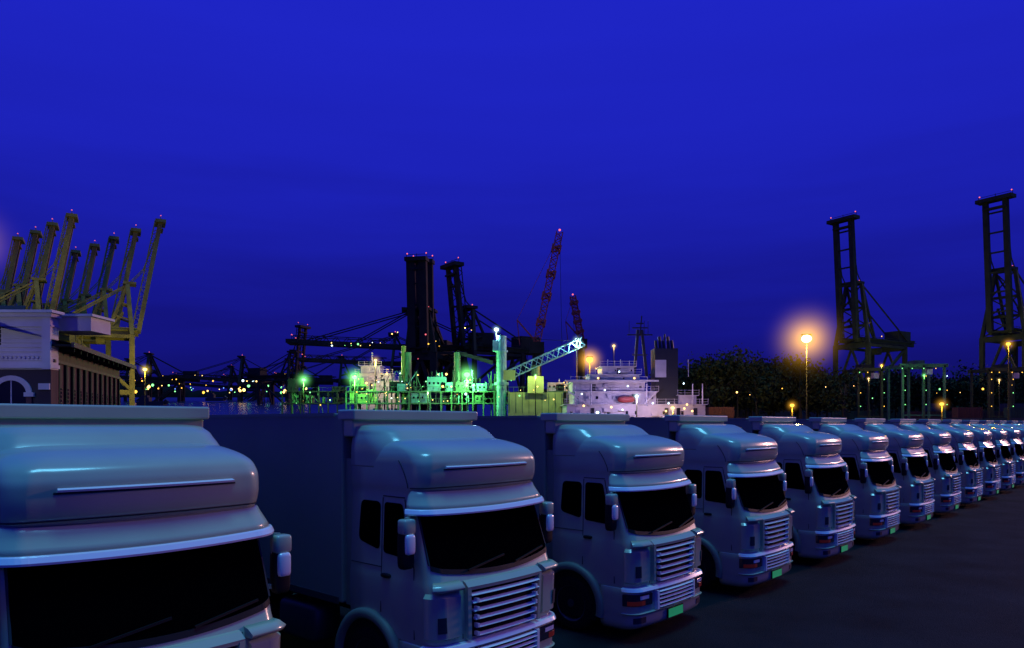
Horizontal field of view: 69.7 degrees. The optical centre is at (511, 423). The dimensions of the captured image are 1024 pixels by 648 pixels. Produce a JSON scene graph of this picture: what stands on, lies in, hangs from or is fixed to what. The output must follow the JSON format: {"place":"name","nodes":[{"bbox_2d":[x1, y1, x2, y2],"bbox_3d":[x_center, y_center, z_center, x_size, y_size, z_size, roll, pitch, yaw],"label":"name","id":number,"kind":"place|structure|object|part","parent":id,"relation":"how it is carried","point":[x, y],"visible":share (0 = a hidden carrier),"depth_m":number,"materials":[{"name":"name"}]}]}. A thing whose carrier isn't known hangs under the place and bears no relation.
{"place":"outdoors","nodes":[
{"label":"outdoors","id":0,"kind":"place"},
{"bbox_2d":[120,384,517,396],"bbox_3d":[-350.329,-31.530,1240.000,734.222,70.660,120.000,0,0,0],"label":"shore","id":1,"kind":"structure","parent":0,"point":[188,393],"depth_m":1197.25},
{"bbox_2d":[121,397,568,415],"bbox_3d":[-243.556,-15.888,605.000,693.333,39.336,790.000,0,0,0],"label":"sea water","id":2,"kind":"structure","parent":0,"point":[233,406],"depth_m":556.84,"materials":[{"name":"blue liquid"}]},
{"bbox_2d":[136,390,169,404],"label":"tug boat","id":3,"kind":"object","parent":2,"relation":"on","point":[145,399],"visible":0.93,"depth_m":597.00,"materials":[{"name":"black metal"}]},
{"bbox_2d":[205,388,227,400],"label":"tug boat","id":4,"kind":"object","parent":2,"relation":"on","point":[211,396],"visible":1,"depth_m":717.50,"materials":[{"name":"black metal"}]},
{"bbox_2d":[281,379,348,413],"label":"platform","id":5,"kind":"object","parent":2,"relation":"in","point":[293,387],"visible":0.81,"depth_m":176.75,"materials":[{"name":"green metal"}]},
{"bbox_2d":[355,352,400,409],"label":"supply ship","id":6,"kind":"object","parent":2,"relation":"in","point":[367,373],"visible":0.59,"depth_m":172.70,"materials":[{"name":"white metal"}]},
{"bbox_2d":[508,365,562,415],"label":"barge","id":7,"kind":"object","parent":2,"relation":"in","point":[523,404],"visible":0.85,"depth_m":148.00,"materials":[{"name":"metal"}]},
{"bbox_2d":[561,316,707,416],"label":"cargo ship","id":8,"kind":"object","parent":2,"relation":"in","point":[607,389],"visible":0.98,"depth_m":136.55,"materials":[{"name":"white metal"}]},
{"bbox_2d":[587,356,592,373],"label":"floodlight mast","id":9,"kind":"object","parent":8,"relation":"on","point":[589,359],"visible":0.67,"depth_m":149.68,"materials":[{"name":"yellow metal"}]},
{"bbox_2d":[0,0,1023,396],"label":"sky","id":10,"kind":"structure","parent":0,"point":[692,160],"materials":[{"name":"blue"}]},
{"bbox_2d":[547,379,568,403],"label":"dock platform","id":11,"kind":"structure","parent":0,"point":[555,386],"depth_m":156.75,"materials":[{"name":"white metal"}]},
{"bbox_2d":[135,327,983,405],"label":"harbour lights","id":12,"kind":"object","parent":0,"point":[231,389],"visible":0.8,"depth_m":718.84},
{"bbox_2d":[270,484,1023,647],"bbox_3d":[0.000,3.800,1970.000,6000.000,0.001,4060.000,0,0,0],"label":"ground","id":13,"kind":"structure","parent":0,"point":[953,579],"depth_m":15.69,"materials":[{"name":"grey asphalt"}]},
{"bbox_2d":[0,233,24,302],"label":"ship to shore crane","id":14,"kind":"object","parent":13,"relation":"on","point":[16,247],"visible":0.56,"depth_m":417.22,"materials":[{"name":"yellow metal"}]},
{"bbox_2d":[0,226,42,304],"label":"ship to shore crane","id":15,"kind":"object","parent":13,"relation":"on","point":[36,234],"visible":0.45,"depth_m":403.09,"materials":[{"name":"yellow metal"}]},
{"bbox_2d":[0,218,59,309],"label":"ship to shore crane","id":16,"kind":"object","parent":13,"relation":"on","point":[52,228],"visible":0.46,"depth_m":386.79,"materials":[{"name":"yellow metal"}]},
{"bbox_2d":[0,310,64,403],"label":"facade","id":17,"kind":"structure","parent":13,"relation":"on","point":[29,357],"depth_m":60.00,"materials":[{"name":"paint"}]},
{"bbox_2d":[0,375,34,403],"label":"arched windows","id":18,"kind":"structure","parent":17,"relation":"attached to","point":[15,390],"depth_m":59.97,"materials":[{"name":"paint"}]},
{"bbox_2d":[0,305,114,344],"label":"roof","id":19,"kind":"structure","parent":17,"relation":"on","point":[70,323],"depth_m":61.92,"materials":[{"name":"tile"}]},
{"bbox_2d":[0,210,78,310],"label":"ship to shore crane","id":20,"kind":"object","parent":13,"relation":"on","point":[71,219],"visible":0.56,"depth_m":369.93,"materials":[{"name":"yellow metal"}]},
{"bbox_2d":[42,247,80,310],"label":"ship to shore crane","id":21,"kind":"object","parent":13,"relation":"on","point":[75,254],"visible":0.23,"depth_m":449.05,"materials":[{"name":"yellow metal"}]},
{"bbox_2d":[47,240,99,313],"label":"ship to shore crane","id":22,"kind":"object","parent":13,"relation":"on","point":[94,247],"visible":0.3,"depth_m":432.80,"materials":[{"name":"yellow metal"}]},
{"bbox_2d":[57,233,118,347],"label":"ship to shore crane","id":23,"kind":"object","parent":13,"relation":"on","point":[113,240],"visible":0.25,"depth_m":415.31,"materials":[{"name":"yellow metal"}]},
{"bbox_2d":[52,342,135,404],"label":"side wing","id":24,"kind":"structure","parent":13,"relation":"on","point":[88,376],"depth_m":69.14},
{"bbox_2d":[58,228,140,355],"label":"ship to shore crane","id":25,"kind":"object","parent":13,"relation":"on","point":[135,233],"visible":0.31,"depth_m":396.87,"materials":[{"name":"yellow metal"}]},
{"bbox_2d":[70,215,165,405],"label":"ship to shore crane","id":26,"kind":"object","parent":13,"relation":"on","point":[131,332],"visible":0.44,"depth_m":374.72,"materials":[{"name":"yellow metal"}]},
{"bbox_2d":[0,403,291,647],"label":"box truck","id":27,"kind":"object","parent":13,"relation":"on","point":[122,526],"visible":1,"depth_m":6.89,"materials":[{"name":"paint"}]},
{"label":"windows","id":28,"kind":"part","parent":27,"relation":"part of","materials":[{"name":"black glass"}]},
{"bbox_2d":[120,358,174,400],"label":"ship to shore crane","id":29,"kind":"object","parent":13,"relation":"on","point":[157,391],"visible":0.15,"depth_m":787.34,"materials":[{"name":"black metal"}]},
{"bbox_2d":[120,353,199,400],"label":"ship to shore crane","id":30,"kind":"object","parent":13,"relation":"on","point":[159,378],"visible":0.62,"depth_m":757.50,"materials":[{"name":"metal"}]},
{"bbox_2d":[171,365,263,399],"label":"ship to shore crane","id":31,"kind":"object","parent":13,"relation":"on","point":[234,387],"visible":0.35,"depth_m":844.79,"materials":[{"name":"black metal"}]},
{"bbox_2d":[169,356,286,401],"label":"ship to shore crane","id":32,"kind":"object","parent":13,"relation":"on","point":[238,381],"visible":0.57,"depth_m":753.53,"materials":[{"name":"metal"}]},
{"bbox_2d":[221,358,332,400],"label":"ship to shore crane","id":33,"kind":"object","parent":13,"relation":"on","point":[312,383],"visible":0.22,"depth_m":789.19,"materials":[{"name":"black metal"}]},
{"bbox_2d":[245,322,310,404],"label":"ship to shore crane","id":34,"kind":"object","parent":13,"relation":"on","point":[260,375],"visible":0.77,"depth_m":620.85,"materials":[{"name":"black metal"}]},
{"bbox_2d":[302,378,305,412],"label":"floodlight mast","id":35,"kind":"object","parent":13,"relation":"on","point":[303,379],"visible":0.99,"depth_m":169.91,"materials":[{"name":"grey metal"}]},
{"bbox_2d":[274,356,360,400],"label":"ship to shore crane","id":36,"kind":"object","parent":13,"relation":"on","point":[340,381],"visible":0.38,"depth_m":753.33,"materials":[{"name":"black metal"}]},
{"bbox_2d":[352,375,356,408],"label":"floodlight mast","id":37,"kind":"object","parent":13,"relation":"on","point":[354,377],"visible":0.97,"depth_m":149.90,"materials":[{"name":"grey metal"}]},
{"bbox_2d":[345,371,404,409],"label":"dock platform","id":38,"kind":"structure","parent":13,"relation":"on","point":[363,388],"depth_m":156.75,"materials":[{"name":"green metal"}]},
{"bbox_2d":[297,331,460,410],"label":"ship to shore crane","id":39,"kind":"object","parent":13,"relation":"on","point":[392,362],"visible":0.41,"depth_m":414.59,"materials":[{"name":"black metal"}]},
{"bbox_2d":[203,409,557,647],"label":"box truck","id":40,"kind":"object","parent":13,"relation":"on","point":[414,529],"visible":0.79,"depth_m":10.35,"materials":[{"name":"paint"}]},
{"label":"windows","id":41,"kind":"part","parent":40,"relation":"part of","materials":[{"name":"black glass"}]},
{"bbox_2d":[285,307,493,390],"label":"ship to shore crane","id":42,"kind":"object","parent":13,"relation":"on","point":[487,339],"visible":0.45,"depth_m":325.50,"materials":[{"name":"black metal"}]},
{"bbox_2d":[411,255,444,410],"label":"ship to shore crane","id":43,"kind":"object","parent":13,"relation":"on","point":[430,263],"visible":0.16,"depth_m":334.49,"materials":[{"name":"black metal"}]},
{"bbox_2d":[404,252,452,410],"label":"ship to shore crane","id":44,"kind":"object","parent":13,"relation":"on","point":[420,323],"visible":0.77,"depth_m":311.19,"materials":[{"name":"black metal"}]},
{"bbox_2d":[401,346,495,410],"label":"crane","id":45,"kind":"object","parent":13,"relation":"on","point":[406,368],"visible":0.41,"depth_m":157.51,"materials":[{"name":"teal metal"}]},
{"bbox_2d":[396,370,508,415],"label":"dock platform","id":46,"kind":"structure","parent":13,"relation":"on","point":[417,398],"depth_m":152.75,"materials":[{"name":"green metal"}]},
{"bbox_2d":[464,372,469,410],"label":"floodlight mast","id":47,"kind":"object","parent":13,"relation":"on","point":[466,374],"visible":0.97,"depth_m":149.93,"materials":[{"name":"metal"}]},
{"bbox_2d":[440,257,539,414],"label":"ship to shore crane","id":48,"kind":"object","parent":13,"relation":"on","point":[517,351],"visible":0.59,"depth_m":329.36,"materials":[{"name":"black metal"}]},
{"bbox_2d":[494,327,498,415],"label":"floodlight mast","id":49,"kind":"object","parent":13,"relation":"on","point":[496,329],"visible":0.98,"depth_m":149.89,"materials":[{"name":"grey metal"}]},
{"bbox_2d":[535,374,535,414],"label":"floodlight mast","id":50,"kind":"object","parent":13,"relation":"on","point":[535,394],"visible":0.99,"depth_m":142.91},
{"bbox_2d":[525,355,548,391],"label":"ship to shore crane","id":51,"kind":"object","parent":13,"relation":"on","point":[527,374],"visible":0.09,"depth_m":417.49,"materials":[{"name":"metal"}]},
{"bbox_2d":[493,335,584,415],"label":"deck crane","id":52,"kind":"object","parent":13,"relation":"on","point":[504,374],"visible":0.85,"depth_m":149.07,"materials":[{"name":"teal metal"}]},
{"bbox_2d":[517,229,562,375],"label":"luffing crane","id":53,"kind":"object","parent":13,"relation":"on","point":[536,348],"visible":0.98,"depth_m":258.73,"materials":[{"name":"red metal"}]},
{"bbox_2d":[565,294,586,378],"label":"luffing crane","id":54,"kind":"object","parent":13,"relation":"on","point":[580,363],"visible":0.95,"depth_m":328.62,"materials":[{"name":"red metal"}]},
{"bbox_2d":[575,338,578,378],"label":"floodlight mast","id":55,"kind":"object","parent":13,"relation":"on","point":[576,358],"visible":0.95,"depth_m":149.92,"materials":[{"name":"grey metal"}]},
{"bbox_2d":[472,413,703,630],"bbox_3d":[-0.941,1.800,16.976,10.749,4.000,2.980,0,0,42],"label":"box truck","id":56,"kind":"object","parent":13,"relation":"on","point":[624,550],"visible":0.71,"depth_m":13.37,"materials":[{"name":"paint"}]},
{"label":"windows","id":57,"kind":"part","parent":56,"relation":"part of","materials":[{"name":"black glass"}]},
{"bbox_2d":[635,394,638,416],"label":"floodlight mast","id":58,"kind":"object","parent":13,"relation":"on","point":[636,395],"visible":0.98,"depth_m":127.92,"materials":[{"name":"grey metal"}]},
{"bbox_2d":[625,415,794,588],"bbox_3d":[2.116,1.800,20.331,10.749,4.000,2.980,0,0,42],"label":"box truck","id":59,"kind":"object","parent":13,"relation":"on","point":[742,516],"visible":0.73,"depth_m":16.57,"materials":[{"name":"paint"}]},
{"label":"windows","id":60,"kind":"part","parent":59,"relation":"part of","materials":[{"name":"black glass"}]},
{"bbox_2d":[706,407,733,417],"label":"container stack","id":61,"kind":"object","parent":13,"relation":"on","point":[728,412],"visible":0.08,"depth_m":175.00,"materials":[{"name":"orange metal"}]},
{"bbox_2d":[648,343,864,418],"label":"distant trees","id":62,"kind":"object","parent":13,"relation":"on","point":[723,380],"visible":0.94,"depth_m":191.03,"materials":[{"name":"green plant"}]},
{"bbox_2d":[724,416,856,558],"bbox_3d":[5.173,1.800,23.686,10.749,4.000,2.980,0,0,42],"label":"box truck","id":63,"kind":"object","parent":13,"relation":"on","point":[813,466],"visible":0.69,"depth_m":19.83,"materials":[{"name":"paint"}]},
{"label":"windows","id":64,"kind":"part","parent":63,"relation":"part of","materials":[{"name":"black glass"}]},
{"bbox_2d":[729,403,870,419],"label":"container stack","id":65,"kind":"object","parent":13,"relation":"on","point":[852,415],"visible":0.09,"depth_m":230.00,"materials":[{"name":"brown metal"}]},
{"bbox_2d":[801,334,811,418],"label":"street lamp","id":66,"kind":"object","parent":13,"relation":"on","point":[806,338],"visible":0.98,"depth_m":149.88,"materials":[{"name":"metal"}]},
{"bbox_2d":[793,417,901,538],"bbox_3d":[8.230,1.800,27.041,10.749,4.000,2.980,0,0,42],"label":"box truck","id":67,"kind":"object","parent":13,"relation":"on","point":[867,458],"visible":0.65,"depth_m":23.13,"materials":[{"name":"paint"}]},
{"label":"windows","id":68,"kind":"part","parent":67,"relation":"part of","materials":[{"name":"black glass"}]},
{"bbox_2d":[842,364,885,417],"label":"rubber tyred gantry","id":69,"kind":"object","parent":13,"relation":"on","point":[868,369],"visible":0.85,"depth_m":215.06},
{"bbox_2d":[826,211,915,417],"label":"ship to shore crane","id":70,"kind":"object","parent":13,"relation":"on","point":[898,340],"visible":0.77,"depth_m":372.20,"materials":[{"name":"black metal"}]},
{"bbox_2d":[844,418,935,523],"bbox_3d":[11.287,1.800,30.396,10.749,4.000,2.980,0,0,42],"label":"box truck","id":71,"kind":"object","parent":13,"relation":"on","point":[914,479],"visible":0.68,"depth_m":26.45,"materials":[{"name":"paint"}]},
{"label":"windows","id":72,"kind":"part","parent":71,"relation":"part of","materials":[{"name":"black glass"}]},
{"bbox_2d":[885,360,947,419],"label":"rubber tyred gantry","id":73,"kind":"object","parent":13,"relation":"on","point":[927,369],"visible":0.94,"depth_m":215.20,"materials":[{"name":"green metal"}]},
{"bbox_2d":[883,419,961,512],"bbox_3d":[14.344,1.800,33.751,10.749,4.000,2.980,0,0,42],"label":"box truck","id":74,"kind":"object","parent":13,"relation":"on","point":[942,466],"visible":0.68,"depth_m":29.78,"materials":[{"name":"paint"}]},
{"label":"windows","id":75,"kind":"part","parent":74,"relation":"part of","materials":[{"name":"black glass"}]},
{"bbox_2d":[832,359,1023,418],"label":"distant trees","id":76,"kind":"object","parent":13,"relation":"on","point":[955,397],"visible":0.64,"depth_m":280.91,"materials":[{"name":"green plant"}]},
{"bbox_2d":[914,419,983,503],"bbox_3d":[17.401,1.800,37.106,10.749,4.000,2.980,0,0,42],"label":"box truck","id":77,"kind":"object","parent":13,"relation":"on","point":[969,468],"visible":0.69,"depth_m":33.12,"materials":[{"name":"paint"}]},
{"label":"windows","id":78,"kind":"part","parent":77,"relation":"part of","materials":[{"name":"black glass"}]},
{"bbox_2d":[885,403,1023,419],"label":"container stack","id":79,"kind":"object","parent":13,"relation":"on","point":[935,409],"visible":0.1,"depth_m":240.00,"materials":[{"name":"brown metal"}]},
{"bbox_2d":[902,407,1023,420],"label":"container stack","id":80,"kind":"object","parent":13,"relation":"on","point":[976,413],"visible":0.28,"depth_m":180.00,"materials":[{"name":"red metal"}]},
{"bbox_2d":[939,420,1000,495],"bbox_3d":[20.458,1.800,40.461,10.749,4.000,2.980,0,0,42],"label":"box truck","id":81,"kind":"object","parent":13,"relation":"on","point":[986,457],"visible":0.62,"depth_m":36.46,"materials":[{"name":"paint"}]},
{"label":"windows","id":82,"kind":"part","parent":81,"relation":"part of","materials":[{"name":"black glass"}]},
{"bbox_2d":[960,420,1015,489],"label":"box truck","id":83,"kind":"object","parent":13,"relation":"on","point":[1003,456],"visible":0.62,"depth_m":39.81,"materials":[{"name":"paint"}]},
{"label":"windows","id":84,"kind":"part","parent":83,"relation":"part of","materials":[{"name":"black glass"}]},
{"bbox_2d":[968,364,1023,417],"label":"rubber tyred gantry","id":85,"kind":"object","parent":13,"relation":"on","point":[1003,368],"visible":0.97,"depth_m":217.00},
{"bbox_2d":[975,189,1023,410],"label":"ship to shore crane","id":86,"kind":"object","parent":13,"relation":"on","point":[1009,332],"visible":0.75,"depth_m":344.11,"materials":[{"name":"metal"}]},
{"bbox_2d":[977,420,1023,484],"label":"box truck","id":87,"kind":"object","parent":13,"relation":"on","point":[1015,442],"visible":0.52,"depth_m":43.12,"materials":[{"name":"paint"}]},
{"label":"windows","id":88,"kind":"part","parent":87,"relation":"part of","materials":[{"name":"black glass"}]},
{"bbox_2d":[992,420,1023,451],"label":"box truck","id":89,"kind":"object","parent":13,"relation":"on","point":[1021,429],"visible":0.16,"depth_m":47.07,"materials":[{"name":"paint"}]},
{"bbox_2d":[1006,342,1010,420],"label":"street lamp","id":90,"kind":"object","parent":13,"relation":"on","point":[1008,343],"visible":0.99,"depth_m":149.90,"materials":[{"name":"metal"}]},
{"bbox_2d":[1005,421,1023,426],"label":"box truck","id":91,"kind":"object","parent":13,"relation":"on","point":[1015,423],"visible":0.08,"depth_m":50.71,"materials":[{"name":"paint"}]},
{"bbox_2d":[678,362,1021,418],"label":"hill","id":92,"kind":"structure","parent":0,"point":[892,416],"depth_m":424.92,"materials":[{"name":"green plant"}]},
{"bbox_2d":[868,378,868,417],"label":"floodlight mast","id":93,"kind":"object","parent":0,"point":[868,397],"visible":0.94,"depth_m":206.92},
{"bbox_2d":[999,379,999,417],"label":"floodlight mast","id":94,"kind":"object","parent":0,"point":[999,399],"visible":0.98,"depth_m":206.90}
]}

